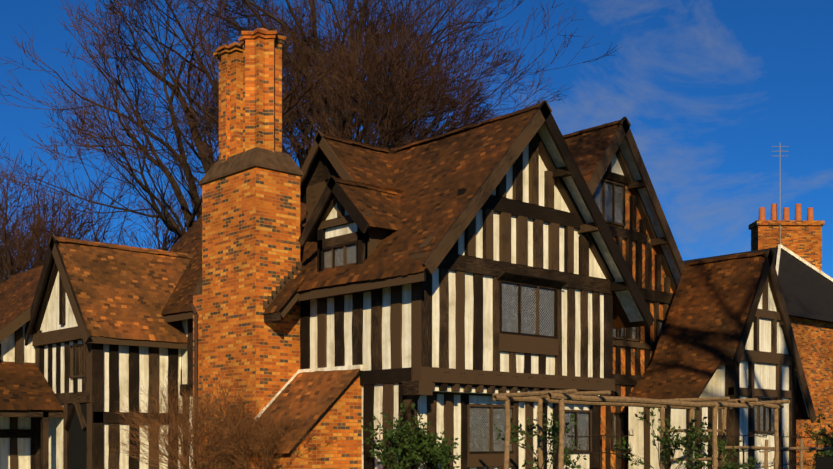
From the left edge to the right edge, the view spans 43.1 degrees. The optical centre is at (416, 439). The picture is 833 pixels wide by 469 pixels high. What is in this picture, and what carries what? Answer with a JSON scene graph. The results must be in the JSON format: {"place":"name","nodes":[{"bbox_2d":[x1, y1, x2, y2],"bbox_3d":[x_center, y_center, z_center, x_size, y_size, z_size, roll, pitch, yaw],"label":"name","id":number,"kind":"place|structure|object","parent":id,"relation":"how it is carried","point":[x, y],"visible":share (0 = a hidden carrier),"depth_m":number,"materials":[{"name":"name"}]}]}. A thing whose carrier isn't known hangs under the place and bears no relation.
{"place":"outdoors","nodes":[
{"label":"outdoors","id":0,"kind":"place"},
{"bbox_2d":[193,28,361,468],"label":"brick chimney","id":1,"kind":"object","parent":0,"point":[250,236],"visible":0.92,"depth_m":25.62,"materials":[{"name":"orange brick"}]},
{"bbox_2d":[190,303,197,467],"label":"drainpipe","id":2,"kind":"object","parent":1,"relation":"attached to","point":[195,345],"visible":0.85,"depth_m":26.85,"materials":[{"name":"brown metal"}]},
{"bbox_2d":[193,147,302,308],"bbox_3d":[-4.279,-5.056,26.477,1.400,3.919,2.910,0,0,-43],"label":"house lead flashing","id":3,"kind":"object","parent":1,"relation":"attached to","point":[262,158],"visible":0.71,"depth_m":25.64,"materials":[{"name":"grey metal"}]},
{"bbox_2d":[68,0,502,174],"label":"bare tree","id":4,"kind":"object","parent":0,"point":[368,54],"depth_m":42.24,"materials":[{"name":"brown plant"}]},
{"bbox_2d":[0,100,684,468],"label":"timber framing","id":5,"kind":"object","parent":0,"point":[414,382],"visible":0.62,"depth_m":25.61,"materials":[{"name":"brown wood"}]},
{"bbox_2d":[30,237,359,453],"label":"house roof tiles","id":6,"kind":"structure","parent":5,"relation":"on","point":[123,291],"depth_m":29.24,"materials":[{"name":"brown tile"}]},
{"bbox_2d":[1,147,425,468],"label":"house roof underlay","id":7,"kind":"object","parent":5,"relation":"on","point":[77,447],"visible":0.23,"depth_m":28.52,"materials":[{"name":"brown wood"}]},
{"bbox_2d":[0,103,652,410],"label":"house roof tiles","id":8,"kind":"object","parent":5,"relation":"on","point":[408,193],"visible":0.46,"depth_m":25.86,"materials":[{"name":"brown tile"}]},
{"bbox_2d":[324,181,663,450],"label":"windows","id":9,"kind":"structure","parent":5,"relation":"in","point":[479,428],"depth_m":25.08,"materials":[{"name":"grey glass"}]},
{"bbox_2d":[444,263,600,381],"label":"timber pegs","id":10,"kind":"object","parent":5,"relation":"in","point":[516,376],"visible":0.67,"depth_m":24.59,"materials":[{"name":"brown wood"}]},
{"bbox_2d":[601,178,672,468],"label":"brick infill panels","id":11,"kind":"object","parent":5,"relation":"in","point":[663,275],"depth_m":32.08,"materials":[{"name":"orange brick"}]},
{"bbox_2d":[175,0,523,168],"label":"bare tree","id":12,"kind":"object","parent":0,"point":[393,28],"depth_m":44.97,"materials":[{"name":"brown plant"}]},
{"bbox_2d":[360,400,458,468],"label":"shrub","id":13,"kind":"object","parent":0,"point":[388,436],"depth_m":22.45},
{"bbox_2d":[0,0,832,277],"label":"sky","id":14,"kind":"structure","parent":0,"point":[706,90],"materials":[{"name":"blue"}]},
{"bbox_2d":[376,426,463,468],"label":"shrub","id":15,"kind":"object","parent":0,"point":[434,450],"depth_m":22.67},
{"bbox_2d":[282,0,621,155],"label":"bare tree","id":16,"kind":"object","parent":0,"point":[515,66],"depth_m":51.28,"materials":[{"name":"brown plant"}]},
{"bbox_2d":[491,411,586,468],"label":"climbing plant","id":17,"kind":"object","parent":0,"point":[554,434],"depth_m":21.78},
{"bbox_2d":[613,408,711,468],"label":"climbing plant","id":18,"kind":"object","parent":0,"point":[682,443],"depth_m":24.57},
{"bbox_2d":[628,248,816,468],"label":"house wing","id":19,"kind":"structure","parent":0,"point":[727,330],"depth_m":30.59,"materials":[{"name":"tile"}]},
{"bbox_2d":[688,429,760,468],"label":"climbing plant","id":20,"kind":"object","parent":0,"point":[722,443],"depth_m":26.07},
{"bbox_2d":[748,220,832,468],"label":"neighbour brick walls","id":21,"kind":"structure","parent":0,"point":[813,338],"depth_m":45.78,"materials":[{"name":"orange brick"}]},
{"bbox_2d":[683,247,832,322],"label":"roof","id":22,"kind":"structure","parent":21,"relation":"on","point":[807,291],"depth_m":47.19,"materials":[{"name":"grey tile"}]},
{"bbox_2d":[776,244,832,282],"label":"roof verge trim","id":23,"kind":"structure","parent":22,"relation":"attached to","point":[805,262],"depth_m":50.14,"materials":[{"name":"white paint"}]},
{"bbox_2d":[772,143,788,243],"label":"antenna","id":24,"kind":"object","parent":21,"relation":"attached to","point":[780,146],"visible":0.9,"depth_m":55.63,"materials":[{"name":"grey metal"}]},
{"bbox_2d":[758,203,813,219],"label":"chimney pots","id":25,"kind":"object","parent":21,"relation":"on","point":[798,215],"visible":0.69,"depth_m":56.13,"materials":[{"name":"orange ceramic"}]},
{"bbox_2d":[804,408,832,455],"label":"green shrub","id":26,"kind":"object","parent":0,"point":[827,439],"depth_m":32.04,"materials":[{"name":"green plant"}]},
{"bbox_2d":[811,450,832,468],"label":"hedge","id":27,"kind":"object","parent":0,"point":[825,462],"depth_m":25.46,"materials":[{"name":"green plant"}]},
{"label":"ground","id":28,"kind":"structure","parent":0,"visible":0},
{"bbox_2d":[0,203,59,280],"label":"tree","id":29,"kind":"object","parent":28,"relation":"on","point":[22,228],"depth_m":63.81,"materials":[{"name":"brown plant"}]},
{"bbox_2d":[0,199,74,278],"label":"tree","id":30,"kind":"object","parent":28,"relation":"on","point":[12,229],"depth_m":50.84,"materials":[{"name":"brown plant"}]},
{"bbox_2d":[0,168,98,284],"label":"tree","id":31,"kind":"object","parent":28,"relation":"on","point":[3,211],"depth_m":42.19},
{"bbox_2d":[0,138,99,274],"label":"tree","id":32,"kind":"object","parent":28,"relation":"on","point":[54,221],"depth_m":46.43,"materials":[{"name":"brown plant"}]},
{"bbox_2d":[0,185,113,268],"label":"tree","id":33,"kind":"object","parent":28,"relation":"on","point":[51,227],"depth_m":53.90,"materials":[{"name":"brown plant"}]},
{"bbox_2d":[1,175,129,271],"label":"tree","id":34,"kind":"object","parent":28,"relation":"on","point":[37,208],"depth_m":57.42,"materials":[{"name":"brown plant"}]},
{"bbox_2d":[0,155,145,271],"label":"tree","id":35,"kind":"object","parent":28,"relation":"on","point":[100,237],"depth_m":61.52,"materials":[{"name":"brown plant"}]},
{"bbox_2d":[0,161,180,280],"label":"tree","id":36,"kind":"object","parent":28,"relation":"on","point":[135,238],"depth_m":46.56,"materials":[{"name":"brown plant"}]},
{"bbox_2d":[33,151,213,250],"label":"tree","id":37,"kind":"object","parent":28,"relation":"on","point":[153,211],"depth_m":53.24,"materials":[{"name":"brown plant"}]},
{"bbox_2d":[0,0,344,237],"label":"bare tree","id":38,"kind":"object","parent":28,"relation":"on","point":[85,135],"depth_m":46.20,"materials":[{"name":"brown plant"}]},
{"bbox_2d":[109,364,289,468],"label":"bare twiggy shrub","id":39,"kind":"object","parent":28,"relation":"on","point":[177,424],"visible":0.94,"depth_m":23.42,"materials":[{"name":"brown plant"}]},
{"bbox_2d":[188,398,347,468],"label":"bare twiggy shrub","id":40,"kind":"object","parent":28,"relation":"on","point":[273,434],"visible":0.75,"depth_m":22.99,"materials":[{"name":"brown plant"}]},
{"bbox_2d":[66,0,544,155],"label":"tree","id":41,"kind":"object","parent":28,"relation":"on","point":[274,18],"depth_m":48.13,"materials":[{"name":"brown plant"}]},
{"bbox_2d":[0,123,680,468],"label":"plaster wall panels","id":42,"kind":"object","parent":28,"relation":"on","point":[50,322],"depth_m":25.63,"materials":[{"name":"white paint"}]},
{"bbox_2d":[492,389,832,468],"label":"rustic pergola poles","id":43,"kind":"object","parent":28,"relation":"on","point":[561,398],"visible":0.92,"depth_m":23.07,"materials":[{"name":"brown wood"}]},
{"bbox_2d":[567,426,832,468],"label":"espalier branches","id":44,"kind":"object","parent":43,"relation":"attached to","point":[743,451],"visible":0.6,"depth_m":27.43,"materials":[{"name":"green plant"}]}
]}

